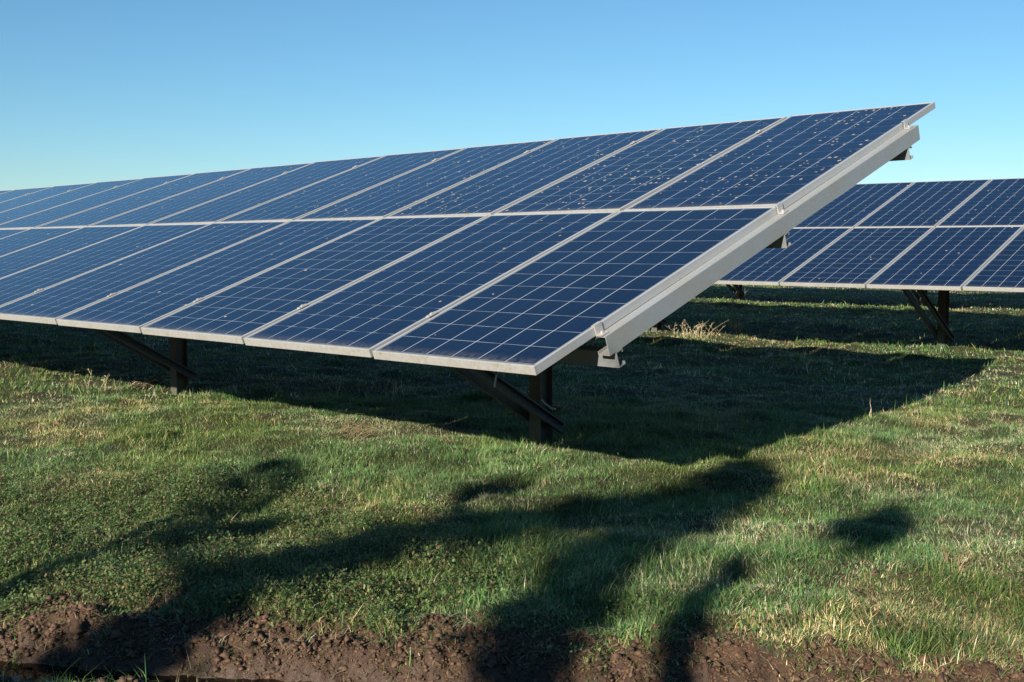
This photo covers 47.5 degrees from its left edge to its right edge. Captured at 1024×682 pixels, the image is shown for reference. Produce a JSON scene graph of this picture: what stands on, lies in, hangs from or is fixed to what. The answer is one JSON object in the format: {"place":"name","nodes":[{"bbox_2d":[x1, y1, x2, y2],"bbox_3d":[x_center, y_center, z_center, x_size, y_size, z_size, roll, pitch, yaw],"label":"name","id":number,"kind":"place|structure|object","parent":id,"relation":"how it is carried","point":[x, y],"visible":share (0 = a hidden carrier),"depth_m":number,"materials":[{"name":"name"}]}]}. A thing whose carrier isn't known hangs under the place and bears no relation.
{"place":"outdoors","nodes":[
{"label":"outdoors","id":0,"kind":"place"},
{"bbox_2d":[0,284,1023,681],"bbox_3d":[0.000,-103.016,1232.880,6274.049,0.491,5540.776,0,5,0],"label":"ground","id":1,"kind":"structure","parent":0,"point":[304,664],"depth_m":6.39,"materials":[{"name":"green plant"}]},
{"bbox_2d":[72,369,109,391],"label":"dead stalks","id":2,"kind":"object","parent":1,"relation":"on","point":[87,385],"visible":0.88,"depth_m":9.96,"materials":[{"name":"beige plant"}]},
{"bbox_2d":[114,374,169,390],"bbox_3d":[-3.232,0.357,10.213,0.506,0.138,0.360,2,5,19],"label":"clump","id":3,"kind":"object","parent":1,"relation":"on","point":[148,381],"visible":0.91,"depth_m":10.18,"materials":[{"name":"beige plant"}]},
{"bbox_2d":[0,661,342,681],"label":"puddle","id":4,"kind":"object","parent":1,"relation":"on","point":[35,669],"visible":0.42,"depth_m":3.63,"materials":[{"name":"soil"}]},
{"bbox_2d":[334,413,401,441],"bbox_3d":[-0.914,0.561,7.484,0.450,0.125,0.868,0,5,0],"label":"clump","id":5,"kind":"object","parent":1,"relation":"on","point":[354,428],"visible":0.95,"depth_m":7.43,"materials":[{"name":"green plant"}]},
{"bbox_2d":[0,102,934,445],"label":"solar array","id":6,"kind":"object","parent":1,"relation":"on","point":[478,266],"visible":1,"depth_m":7.02,"materials":[{"name":"blue glass"}]},
{"bbox_2d":[0,419,1023,681],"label":"clover","id":7,"kind":"object","parent":1,"relation":"on","point":[198,557],"visible":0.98,"depth_m":4.47,"materials":[{"name":"green plant"}]},
{"bbox_2d":[0,284,1023,413],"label":"distant grass","id":8,"kind":"structure","parent":1,"relation":"on","point":[590,378],"depth_m":12.15,"materials":[{"name":"green plant"}]},
{"bbox_2d":[0,559,1023,681],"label":"soil crumbs","id":9,"kind":"object","parent":1,"relation":"on","point":[76,628],"visible":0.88,"depth_m":3.65,"materials":[{"name":"brown soil"}]},
{"bbox_2d":[0,554,1023,681],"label":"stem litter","id":10,"kind":"object","parent":1,"relation":"on","point":[655,665],"visible":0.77,"depth_m":3.67,"materials":[{"name":"brown plant"}]},
{"bbox_2d":[669,319,727,339],"bbox_3d":[2.507,-0.151,15.200,0.824,0.309,0.717,3,6,30],"label":"dry weed","id":11,"kind":"object","parent":1,"relation":"on","point":[683,334],"visible":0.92,"depth_m":15.22,"materials":[{"name":"beige plant"}]},
{"bbox_2d":[727,296,741,335],"bbox_3d":[2.997,-0.345,15.728,0.209,0.582,0.416,0,5,0],"label":"dry weed","id":12,"kind":"object","parent":1,"relation":"on","point":[736,326],"visible":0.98,"depth_m":15.68,"materials":[{"name":"brown plant"}]},
{"bbox_2d":[752,310,784,337],"bbox_3d":[3.412,-0.238,15.713,0.489,0.421,0.271,3,6,32],"label":"dry weed","id":13,"kind":"object","parent":1,"relation":"on","point":[770,330],"visible":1,"depth_m":15.65,"materials":[{"name":"brown plant"}]},
{"bbox_2d":[725,284,926,306],"bbox_3d":[9.657,-1.331,20.586,22.377,2.482,3.727,4,6,42],"label":"solar array","id":14,"kind":"object","parent":1,"relation":"on","point":[738,292],"depth_m":24.81,"materials":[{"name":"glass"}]},
{"bbox_2d":[652,178,1023,346],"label":"solar array","id":15,"kind":"object","parent":1,"relation":"on","point":[943,238],"visible":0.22,"depth_m":13.51,"materials":[{"name":"blue glass"}]},
{"bbox_2d":[938,545,1001,579],"bbox_3d":[1.722,0.838,4.399,0.242,0.123,0.134,0,5,0],"label":"dead leaf cluster","id":16,"kind":"object","parent":1,"relation":"on","point":[959,559],"visible":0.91,"depth_m":4.39,"materials":[{"name":"beige plant"}]},
{"bbox_2d":[0,0,1023,189],"label":"sky","id":17,"kind":"structure","parent":0,"point":[92,91],"materials":[{"name":"blue"}]}
]}

